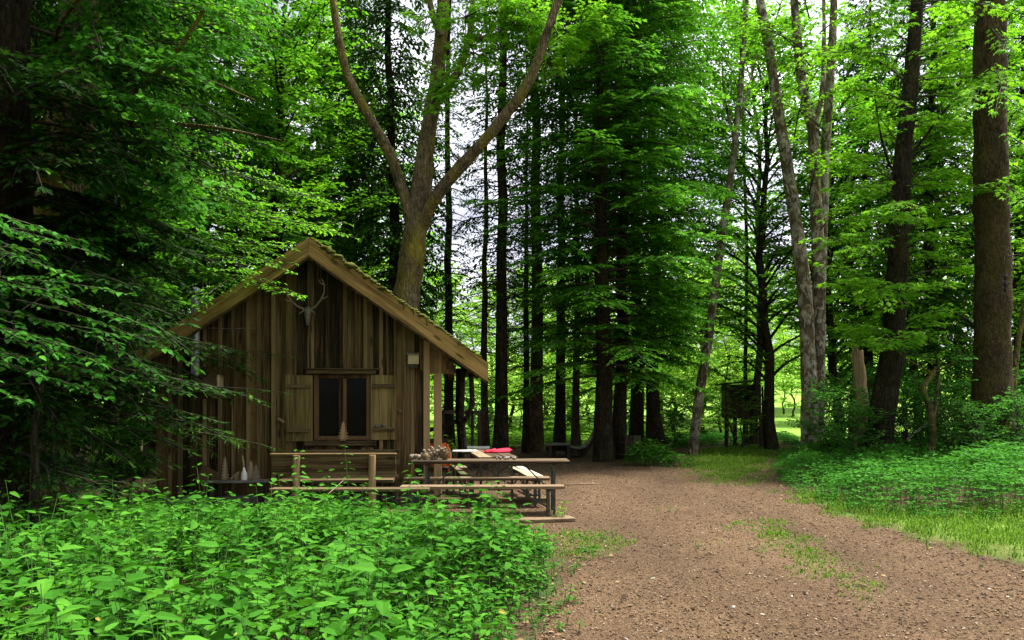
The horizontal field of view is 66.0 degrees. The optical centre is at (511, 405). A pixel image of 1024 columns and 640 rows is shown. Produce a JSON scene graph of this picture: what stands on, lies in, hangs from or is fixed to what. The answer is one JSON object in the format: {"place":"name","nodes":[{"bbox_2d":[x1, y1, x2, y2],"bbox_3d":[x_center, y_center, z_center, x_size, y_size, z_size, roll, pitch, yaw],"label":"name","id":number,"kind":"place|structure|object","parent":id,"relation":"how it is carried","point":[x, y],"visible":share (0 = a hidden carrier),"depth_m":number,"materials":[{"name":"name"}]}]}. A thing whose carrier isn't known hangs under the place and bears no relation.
{"place":"outdoors","nodes":[
{"label":"outdoors","id":0,"kind":"place"},
{"bbox_2d":[0,348,1023,639],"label":"ground","id":1,"kind":"structure","parent":0,"point":[524,630],"depth_m":11.57,"materials":[{"name":"green plant"}]},
{"bbox_2d":[29,366,46,533],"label":"dark stem","id":2,"kind":"object","parent":1,"relation":"on","point":[35,468],"visible":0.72,"depth_m":8.57,"materials":[{"name":"brown plant"}]},
{"bbox_2d":[0,214,205,407],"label":"fir branches","id":3,"kind":"object","parent":1,"relation":"on","point":[57,355],"visible":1,"depth_m":7.96,"materials":[{"name":"green plant"}]},
{"bbox_2d":[75,336,155,476],"bbox_3d":[-8.463,0.091,16.253,3.234,3.336,3.583,0,0,-39],"label":"bush","id":4,"kind":"object","parent":1,"relation":"on","point":[84,455],"visible":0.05,"depth_m":15.87,"materials":[{"name":"green plant"}]},
{"bbox_2d":[76,419,156,501],"bbox_3d":[-6.273,0.885,12.210,1.629,1.517,1.470,0,0,-4],"label":"bush","id":5,"kind":"object","parent":1,"relation":"on","point":[115,434],"visible":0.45,"depth_m":12.13,"materials":[{"name":"green plant"}]},
{"bbox_2d":[88,418,155,497],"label":"bush","id":6,"kind":"object","parent":1,"relation":"on","point":[139,470],"visible":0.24,"depth_m":12.62,"materials":[{"name":"green plant"}]},
{"bbox_2d":[30,0,231,392],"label":"layered fir","id":7,"kind":"object","parent":1,"relation":"on","point":[125,116],"visible":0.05,"depth_m":14.97,"materials":[{"name":"green plant"}]},
{"bbox_2d":[0,0,302,522],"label":"spruce","id":8,"kind":"object","parent":1,"relation":"on","point":[19,164],"visible":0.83,"depth_m":9.83,"materials":[{"name":"green plant"}]},
{"bbox_2d":[21,0,314,512],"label":"lime tree","id":9,"kind":"object","parent":1,"relation":"on","point":[81,18],"visible":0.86,"depth_m":9.87,"materials":[{"name":"green plant"}]},
{"bbox_2d":[34,0,310,475],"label":"layered fir","id":10,"kind":"object","parent":1,"relation":"on","point":[234,79],"visible":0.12,"depth_m":18.58,"materials":[{"name":"green plant"}]},
{"bbox_2d":[30,0,358,497],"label":"hornbeam","id":11,"kind":"object","parent":1,"relation":"on","point":[227,220],"visible":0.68,"depth_m":12.73,"materials":[{"name":"green plant"}]},
{"bbox_2d":[90,0,334,343],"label":"layered fir","id":12,"kind":"object","parent":1,"relation":"on","point":[194,280],"visible":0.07,"depth_m":21.31,"materials":[{"name":"green plant"}]},
{"bbox_2d":[204,479,269,504],"bbox_3d":[-4.251,1.344,12.191,0.929,0.372,0.260,0,0,-4],"label":"shelf bench","id":13,"kind":"object","parent":1,"relation":"on","point":[213,484],"visible":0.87,"depth_m":12.12,"materials":[{"name":"grey wood"}]},
{"bbox_2d":[0,463,560,639],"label":"nettle bed","id":14,"kind":"object","parent":1,"relation":"on","point":[56,558],"visible":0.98,"depth_m":5.45,"materials":[{"name":"green plant"}]},
{"bbox_2d":[209,14,365,290],"bbox_3d":[-7.789,-5.313,25.605,5.382,13.976,4.855,0,0,26],"label":"tall ash","id":15,"kind":"object","parent":1,"relation":"on","point":[318,107],"visible":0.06,"depth_m":25.05,"materials":[{"name":"green plant"}]},
{"bbox_2d":[182,0,400,295],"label":"forest beech","id":16,"kind":"object","parent":1,"relation":"on","point":[307,22],"visible":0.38,"depth_m":20.85,"materials":[{"name":"green plant"}]},
{"bbox_2d":[234,118,372,265],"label":"forest beech","id":17,"kind":"object","parent":1,"relation":"on","point":[318,178],"visible":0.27,"depth_m":23.19,"materials":[{"name":"green plant"}]},
{"bbox_2d":[136,237,487,504],"bbox_3d":[-3.229,-0.496,15.034,5.334,4.173,6.072,0,0,-4],"label":"wooden cabin","id":18,"kind":"object","parent":1,"relation":"on","point":[356,339],"visible":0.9,"depth_m":12.42,"materials":[{"name":"brown wood"}]},
{"bbox_2d":[302,368,379,445],"bbox_3d":[-2.695,0.028,12.467,1.205,1.225,0.154,0,0,-4],"label":"window","id":19,"kind":"structure","parent":18,"relation":"in","point":[338,399],"depth_m":12.51,"materials":[{"name":"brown wood"}]},
{"bbox_2d":[252,9,388,273],"bbox_3d":[-6.365,-5.796,26.360,5.741,14.907,5.178,0,0,25],"label":"tall ash","id":20,"kind":"object","parent":1,"relation":"on","point":[347,117],"visible":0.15,"depth_m":26.04,"materials":[{"name":"green plant"}]},
{"bbox_2d":[270,453,396,513],"bbox_3d":[-2.553,1.119,11.440,1.779,0.873,0.595,0,0,-4],"label":"garden bench","id":21,"kind":"object","parent":1,"relation":"on","point":[371,465],"visible":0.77,"depth_m":11.24,"materials":[{"name":"brown wood"}]},
{"bbox_2d":[236,5,437,282],"bbox_3d":[-6.605,-6.370,29.324,7.465,16.208,6.941,0,0,-14],"label":"forest beech","id":22,"kind":"object","parent":1,"relation":"on","point":[335,107],"visible":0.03,"depth_m":28.45,"materials":[{"name":"green plant"}]},
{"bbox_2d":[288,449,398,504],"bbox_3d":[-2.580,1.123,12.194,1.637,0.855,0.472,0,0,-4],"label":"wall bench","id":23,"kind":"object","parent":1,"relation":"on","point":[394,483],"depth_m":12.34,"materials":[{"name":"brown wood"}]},
{"bbox_2d":[291,0,406,285],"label":"hanging spruce","id":24,"kind":"object","parent":1,"relation":"on","point":[351,25],"visible":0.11,"depth_m":27.16,"materials":[{"name":"green plant"}]},
{"bbox_2d":[269,487,429,515],"bbox_3d":[-2.150,1.324,10.500,2.103,0.452,0.249,0,0,1],"label":"bench","id":25,"kind":"object","parent":1,"relation":"on","point":[414,490],"visible":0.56,"depth_m":10.39,"materials":[{"name":"paint"}]},
{"bbox_2d":[310,65,457,291],"bbox_3d":[-6.290,-6.775,36.108,7.288,17.018,7.838,0,0,-19],"label":"forest beech","id":26,"kind":"object","parent":1,"relation":"on","point":[431,233],"visible":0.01,"depth_m":36.16,"materials":[{"name":"green plant"}]},
{"bbox_2d":[331,0,458,380],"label":"hanging spruce","id":27,"kind":"object","parent":1,"relation":"on","point":[388,115],"visible":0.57,"depth_m":24.54,"materials":[{"name":"green plant"}]},
{"bbox_2d":[408,0,487,450],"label":"slim spruce","id":28,"kind":"object","parent":1,"relation":"on","point":[449,321],"visible":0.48,"depth_m":26.94,"materials":[{"name":"green plant"}]},
{"bbox_2d":[421,273,489,414],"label":"young beech","id":29,"kind":"object","parent":1,"relation":"on","point":[440,308],"visible":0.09,"depth_m":36.79,"materials":[{"name":"green plant"}]},
{"bbox_2d":[425,262,495,407],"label":"beech","id":30,"kind":"object","parent":1,"relation":"on","point":[464,303],"visible":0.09,"depth_m":49.77,"materials":[{"name":"green plant"}]},
{"bbox_2d":[442,410,483,464],"bbox_3d":[-1.342,0.891,20.500,1.220,1.518,0.100,0,0,0],"label":"swing frame","id":31,"kind":"object","parent":1,"relation":"on","point":[479,412],"visible":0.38,"depth_m":20.46,"materials":[{"name":"black metal"}]},
{"bbox_2d":[329,0,612,310],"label":"forked tree","id":32,"kind":"object","parent":1,"relation":"on","point":[420,201],"visible":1,"depth_m":18.06,"materials":[{"name":"brown plant"}]},
{"bbox_2d":[433,305,509,426],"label":"young beech","id":33,"kind":"object","parent":1,"relation":"on","point":[472,336],"visible":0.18,"depth_m":42.08,"materials":[{"name":"green plant"}]},
{"bbox_2d":[442,357,509,431],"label":"bush","id":34,"kind":"object","parent":1,"relation":"on","point":[478,398],"visible":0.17,"depth_m":33.93,"materials":[{"name":"green plant"}]},
{"bbox_2d":[451,3,518,449],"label":"slim spruce","id":35,"kind":"object","parent":1,"relation":"on","point":[485,415],"visible":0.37,"depth_m":26.47,"materials":[{"name":"green plant"}]},
{"bbox_2d":[458,281,522,419],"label":"beech","id":36,"kind":"object","parent":1,"relation":"on","point":[490,339],"visible":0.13,"depth_m":52.78,"materials":[{"name":"green plant"}]},
{"bbox_2d":[447,0,561,448],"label":"slim spruce","id":37,"kind":"object","parent":1,"relation":"on","point":[501,431],"visible":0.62,"depth_m":22.14,"materials":[{"name":"green plant"}]},
{"bbox_2d":[453,266,555,428],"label":"young beech","id":38,"kind":"object","parent":1,"relation":"on","point":[512,412],"visible":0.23,"depth_m":37.41,"materials":[{"name":"green plant"}]},
{"bbox_2d":[493,43,555,452],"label":"slim spruce","id":39,"kind":"object","parent":1,"relation":"on","point":[525,446],"visible":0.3,"depth_m":25.46,"materials":[{"name":"green plant"}]},
{"bbox_2d":[487,281,572,427],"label":"young beech","id":40,"kind":"object","parent":1,"relation":"on","point":[545,408],"visible":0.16,"depth_m":36.83,"materials":[{"name":"green plant"}]},
{"bbox_2d":[508,361,554,431],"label":"bush","id":41,"kind":"object","parent":1,"relation":"on","point":[517,383],"visible":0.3,"depth_m":32.76,"materials":[{"name":"green plant"}]},
{"bbox_2d":[473,1,592,451],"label":"slim spruce","id":42,"kind":"object","parent":1,"relation":"on","point":[536,443],"visible":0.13,"depth_m":25.97,"materials":[{"name":"green plant"}]},
{"bbox_2d":[508,349,595,430],"bbox_3d":[1.698,-0.346,34.222,4.629,4.282,3.583,0,0,-41],"label":"bush","id":43,"kind":"object","parent":1,"relation":"on","point":[552,395],"visible":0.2,"depth_m":34.24,"materials":[{"name":"green plant"}]},
{"bbox_2d":[520,6,595,442],"bbox_3d":[1.748,-9.363,27.428,3.168,22.159,3.351,0,0,31],"label":"slim spruce","id":44,"kind":"object","parent":1,"relation":"on","point":[559,432],"visible":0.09,"depth_m":27.35,"materials":[{"name":"green plant"}]},
{"bbox_2d":[430,425,699,452],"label":"forest undergrowth","id":45,"kind":"object","parent":1,"relation":"on","point":[515,436],"visible":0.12,"depth_m":30.07,"materials":[{"name":"green plant"}]},
{"bbox_2d":[544,10,595,445],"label":"slim spruce","id":46,"kind":"object","parent":1,"relation":"on","point":[575,431],"visible":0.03,"depth_m":27.94,"materials":[{"name":"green plant"}]},
{"bbox_2d":[543,371,612,432],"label":"bush","id":47,"kind":"object","parent":1,"relation":"on","point":[570,408],"visible":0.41,"depth_m":33.55,"materials":[{"name":"green plant"}]},
{"bbox_2d":[457,0,741,461],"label":"layered fir","id":48,"kind":"object","parent":1,"relation":"on","point":[603,365],"visible":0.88,"depth_m":20.91,"materials":[{"name":"green plant"}]},
{"bbox_2d":[514,0,748,458],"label":"layered fir","id":49,"kind":"object","parent":1,"relation":"on","point":[619,417],"visible":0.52,"depth_m":22.50,"materials":[{"name":"green plant"}]},
{"bbox_2d":[519,0,754,445],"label":"layered fir","id":50,"kind":"object","parent":1,"relation":"on","point":[636,425],"visible":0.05,"depth_m":29.19,"materials":[{"name":"green plant"}]},
{"bbox_2d":[540,0,771,450],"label":"layered fir","id":51,"kind":"object","parent":1,"relation":"on","point":[654,428],"visible":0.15,"depth_m":26.32,"materials":[{"name":"green plant"}]},
{"bbox_2d":[661,407,691,445],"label":"bush","id":52,"kind":"object","parent":1,"relation":"on","point":[676,424],"visible":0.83,"depth_m":29.44,"materials":[{"name":"green plant"}]},
{"bbox_2d":[659,355,728,433],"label":"bush","id":53,"kind":"object","parent":1,"relation":"on","point":[718,416],"visible":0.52,"depth_m":34.05,"materials":[{"name":"green plant"}]},
{"bbox_2d":[659,351,739,431],"bbox_3d":[8.768,-0.357,36.737,3.583,4.282,4.629,0,0,37],"label":"bush","id":54,"kind":"object","parent":1,"relation":"on","point":[681,403],"visible":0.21,"depth_m":36.27,"materials":[{"name":"green plant"}]},
{"bbox_2d":[658,260,774,432],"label":"young beech","id":55,"kind":"object","parent":1,"relation":"on","point":[734,340],"visible":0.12,"depth_m":39.37,"materials":[{"name":"green plant"}]},
{"bbox_2d":[683,318,761,435],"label":"young beech","id":56,"kind":"object","parent":1,"relation":"on","point":[734,354],"visible":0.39,"depth_m":34.93,"materials":[{"name":"green plant"}]},
{"bbox_2d":[644,429,800,448],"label":"woodland herbs","id":57,"kind":"object","parent":1,"relation":"on","point":[710,438],"visible":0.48,"depth_m":32.01,"materials":[{"name":"green plant"}]},
{"bbox_2d":[687,0,771,454],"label":"leaning birch","id":58,"kind":"object","parent":1,"relation":"on","point":[693,444],"visible":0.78,"depth_m":24.42,"materials":[{"name":"grey wood"}]},
{"bbox_2d":[711,366,765,446],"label":"young beech","id":59,"kind":"object","parent":1,"relation":"on","point":[737,406],"visible":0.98,"depth_m":27.59,"materials":[{"name":"green plant"}]},
{"bbox_2d":[715,379,763,447],"bbox_3d":[8.461,0.346,28.994,1.739,2.623,1.700,0,0,7],"label":"hunting blind","id":60,"kind":"object","parent":1,"relation":"on","point":[753,411],"visible":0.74,"depth_m":28.43,"materials":[{"name":"brown wood"}]},
{"bbox_2d":[695,227,787,418],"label":"beech","id":61,"kind":"object","parent":1,"relation":"on","point":[731,264],"visible":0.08,"depth_m":52.35,"materials":[{"name":"green plant"}]},
{"bbox_2d":[728,9,759,443],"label":"thin sapling","id":62,"kind":"object","parent":1,"relation":"on","point":[746,278],"visible":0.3,"depth_m":31.44,"materials":[{"name":"brown plant"}]},
{"bbox_2d":[700,269,799,406],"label":"young beech","id":63,"kind":"object","parent":1,"relation":"on","point":[776,367],"visible":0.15,"depth_m":43.54,"materials":[{"name":"green plant"}]},
{"bbox_2d":[657,0,889,449],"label":"forest beech","id":64,"kind":"object","parent":1,"relation":"on","point":[770,439],"visible":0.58,"depth_m":27.17,"materials":[{"name":"green plant"}]},
{"bbox_2d":[686,0,869,443],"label":"tall ash","id":65,"kind":"object","parent":1,"relation":"on","point":[758,335],"visible":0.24,"depth_m":30.75,"materials":[{"name":"green plant"}]},
{"bbox_2d":[771,327,800,415],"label":"young beech","id":66,"kind":"object","parent":1,"relation":"on","point":[792,388],"visible":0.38,"depth_m":55.95,"materials":[{"name":"green plant"}]},
{"bbox_2d":[708,0,877,456],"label":"twin ash","id":67,"kind":"object","parent":1,"relation":"on","point":[811,302],"visible":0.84,"depth_m":22.54,"materials":[{"name":"grey plant"}]},
{"bbox_2d":[732,54,916,432],"bbox_3d":[11.307,-5.177,28.193,5.900,13.776,6.345,0,0,42],"label":"forest beech","id":68,"kind":"object","parent":1,"relation":"on","point":[832,342],"visible":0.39,"depth_m":27.58,"materials":[{"name":"green plant"}]},
{"bbox_2d":[774,286,880,435],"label":"young beech","id":69,"kind":"object","parent":1,"relation":"on","point":[789,382],"visible":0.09,"depth_m":38.25,"materials":[{"name":"green plant"}]},
{"bbox_2d":[784,378,872,453],"bbox_3d":[8.490,0.461,20.826,2.352,2.426,2.606,0,0,-44],"label":"bush","id":70,"kind":"object","parent":1,"relation":"on","point":[824,396],"visible":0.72,"depth_m":20.88,"materials":[{"name":"green plant"}]},
{"bbox_2d":[796,366,875,442],"bbox_3d":[9.704,0.259,23.364,3.094,2.882,2.793,0,0,-41],"label":"bush","id":71,"kind":"object","parent":1,"relation":"on","point":[850,382],"visible":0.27,"depth_m":23.34,"materials":[{"name":"green plant"}]},
{"bbox_2d":[754,1,937,435],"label":"tall ash","id":72,"kind":"object","parent":1,"relation":"on","point":[851,47],"visible":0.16,"depth_m":30.99,"materials":[{"name":"green plant"}]},
{"bbox_2d":[851,344,868,449],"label":"broken stem","id":73,"kind":"object","parent":1,"relation":"on","point":[859,372],"visible":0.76,"depth_m":20.88,"materials":[{"name":"brown wood"}]},
{"bbox_2d":[816,397,904,460],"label":"bush","id":74,"kind":"object","parent":1,"relation":"on","point":[851,423],"visible":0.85,"depth_m":18.45,"materials":[{"name":"green plant"}]},
{"bbox_2d":[823,396,900,453],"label":"bush","id":75,"kind":"object","parent":1,"relation":"on","point":[859,429],"visible":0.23,"depth_m":19.54,"materials":[{"name":"green plant"}]},
{"bbox_2d":[826,0,916,404],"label":"hanging spruce","id":76,"kind":"object","parent":1,"relation":"on","point":[868,356],"visible":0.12,"depth_m":30.86,"materials":[{"name":"green plant"}]},
{"bbox_2d":[808,50,973,436],"bbox_3d":[15.773,-5.983,31.272,7.092,15.397,6.594,0,0,-32],"label":"forest beech","id":77,"kind":"object","parent":1,"relation":"on","point":[884,268],"visible":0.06,"depth_m":30.36,"materials":[{"name":"green plant"}]},
{"bbox_2d":[769,431,1023,521],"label":"ground elder","id":78,"kind":"object","parent":1,"relation":"on","point":[987,466],"visible":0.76,"depth_m":13.35,"materials":[{"name":"green plant"}]},
{"bbox_2d":[779,0,1023,465],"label":"leaning maple","id":79,"kind":"object","parent":1,"relation":"on","point":[891,363],"visible":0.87,"depth_m":18.78,"materials":[{"name":"green plant"}]},
{"bbox_2d":[848,378,954,454],"bbox_3d":[9.599,0.398,19.597,2.443,2.275,2.205,0,0,-9],"label":"bush","id":80,"kind":"object","parent":1,"relation":"on","point":[902,417],"visible":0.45,"depth_m":19.42,"materials":[{"name":"green plant"}]},
{"bbox_2d":[865,0,974,436],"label":"hanging spruce","id":81,"kind":"object","parent":1,"relation":"on","point":[931,107],"visible":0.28,"depth_m":25.27,"materials":[{"name":"green plant"}]},
{"bbox_2d":[895,370,969,445],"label":"bush","id":82,"kind":"object","parent":1,"relation":"on","point":[914,388],"visible":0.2,"depth_m":22.34,"materials":[{"name":"green plant"}]},
{"bbox_2d":[859,17,1009,435],"bbox_3d":[18.279,-7.122,32.693,6.818,17.702,6.150,0,0,-19],"label":"tall ash","id":83,"kind":"object","parent":1,"relation":"on","point":[947,166],"visible":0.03,"depth_m":32.46,"materials":[{"name":"green plant"}]},
{"bbox_2d":[851,0,1023,364],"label":"forest beech","id":84,"kind":"object","parent":1,"relation":"on","point":[1020,277],"visible":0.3,"depth_m":23.79,"materials":[{"name":"green plant"}]},
{"bbox_2d":[905,369,970,452],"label":"bush","id":85,"kind":"object","parent":1,"relation":"on","point":[955,389],"visible":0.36,"depth_m":20.40,"materials":[{"name":"green plant"}]},
{"bbox_2d":[888,345,999,461],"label":"mossy sapling","id":86,"kind":"object","parent":1,"relation":"on","point":[932,413],"visible":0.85,"depth_m":18.14,"materials":[{"name":"green plant"}]},
{"bbox_2d":[911,390,997,454],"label":"bush","id":87,"kind":"object","parent":1,"relation":"on","point":[940,402],"visible":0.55,"depth_m":18.34,"materials":[{"name":"green plant"}]},
{"bbox_2d":[919,344,1023,428],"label":"bush","id":88,"kind":"object","parent":1,"relation":"on","point":[968,366],"visible":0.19,"depth_m":22.98,"materials":[{"name":"green plant"}]},
{"bbox_2d":[932,395,1021,465],"bbox_3d":[10.199,0.591,17.203,1.792,1.668,1.617,0,0,-9],"label":"bush","id":89,"kind":"object","parent":1,"relation":"on","point":[989,409],"visible":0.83,"depth_m":17.16,"materials":[{"name":"green plant"}]},
{"bbox_2d":[942,0,1023,458],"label":"rough trunk tree","id":90,"kind":"object","parent":1,"relation":"on","point":[993,311],"visible":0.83,"depth_m":18.18,"materials":[{"name":"brown plant"}]},
{"bbox_2d":[957,0,1023,423],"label":"hanging spruce","id":91,"kind":"object","parent":1,"relation":"on","point":[1019,233],"visible":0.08,"depth_m":27.72,"materials":[{"name":"green plant"}]},
{"bbox_2d":[972,386,1023,449],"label":"bush","id":92,"kind":"object","parent":1,"relation":"on","point":[1013,418],"visible":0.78,"depth_m":17.48,"materials":[{"name":"green plant"}]},
{"bbox_2d":[1012,297,1023,426],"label":"mossy sapling","id":93,"kind":"object","parent":1,"relation":"on","point":[1016,357],"visible":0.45,"depth_m":19.45,"materials":[{"name":"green plant"}]},
{"bbox_2d":[41,0,1020,353],"label":"sky","id":94,"kind":"structure","parent":0,"point":[467,136],"materials":[{"name":"white"}]},
{"bbox_2d":[619,435,640,459],"bbox_3d":[3.375,1.206,22.600,0.650,0.721,0.651,0,0,0],"label":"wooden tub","id":95,"kind":"object","parent":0,"point":[626,441],"visible":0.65,"depth_m":22.35,"materials":[{"name":"brown wood"}]},
{"bbox_2d":[353,444,1023,639],"bbox_3d":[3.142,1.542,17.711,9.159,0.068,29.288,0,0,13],"label":"path","id":96,"kind":"structure","parent":0,"point":[703,621],"depth_m":7.38,"materials":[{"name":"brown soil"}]},
{"bbox_2d":[382,497,545,504],"bbox_3d":[-0.777,1.500,12.348,2.694,0.100,0.160,0,0,-5],"label":"timber edge","id":97,"kind":"object","parent":96,"relation":"on","point":[517,500],"visible":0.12,"depth_m":12.29,"materials":[{"name":"brown wood"}]},
{"bbox_2d":[403,476,549,507],"bbox_3d":[-0.530,1.319,11.950,2.203,0.462,0.248,0,0,-1],"label":"bench","id":98,"kind":"object","parent":96,"relation":"on","point":[534,479],"visible":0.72,"depth_m":11.85,"materials":[{"name":"paint"}]},
{"bbox_2d":[400,484,564,515],"bbox_3d":[-0.400,1.319,10.721,2.223,0.462,0.248,0,0,-1],"label":"bench","id":99,"kind":"object","parent":96,"relation":"on","point":[547,487],"visible":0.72,"depth_m":10.62,"materials":[{"name":"paint"}]},
{"bbox_2d":[410,458,569,514],"bbox_3d":[-0.310,1.164,11.300,2.243,0.772,0.520,0,0,-1],"label":"beer table","id":100,"kind":"object","parent":96,"relation":"on","point":[553,462],"visible":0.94,"depth_m":11.09,"materials":[{"name":"paint"}]},
{"bbox_2d":[467,449,517,503],"bbox_3d":[-0.359,1.165,12.950,0.598,0.772,2.003,0,0,-9],"label":"beer table","id":101,"kind":"object","parent":96,"relation":"on","point":[479,454],"visible":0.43,"depth_m":12.23,"materials":[{"name":"paint"}]},
{"bbox_2d":[503,515,575,523],"bbox_3d":[0.351,1.520,10.494,0.956,0.050,0.280,0,0,-14],"label":"ground plank","id":102,"kind":"object","parent":96,"relation":"on","point":[544,519],"visible":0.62,"depth_m":10.42,"materials":[{"name":"brown wood"}]},
{"bbox_2d":[546,432,592,457],"bbox_3d":[1.812,1.150,24.000,1.523,0.915,0.860,0,0,0],"label":"wave lounger","id":103,"kind":"object","parent":96,"relation":"on","point":[582,450],"visible":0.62,"depth_m":23.57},
{"bbox_2d":[513,506,720,638],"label":"weeds","id":104,"kind":"object","parent":96,"relation":"on","point":[541,613],"visible":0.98,"depth_m":5.88,"materials":[{"name":"green plant"}]},
{"bbox_2d":[624,437,676,465],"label":"leafy shrub","id":105,"kind":"object","parent":96,"relation":"on","point":[647,453],"visible":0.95,"depth_m":20.03,"materials":[{"name":"green plant"}]},
{"bbox_2d":[536,443,1023,608],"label":"grass","id":106,"kind":"structure","parent":0,"point":[749,453],"depth_m":10.27,"materials":[{"name":"green plant"}]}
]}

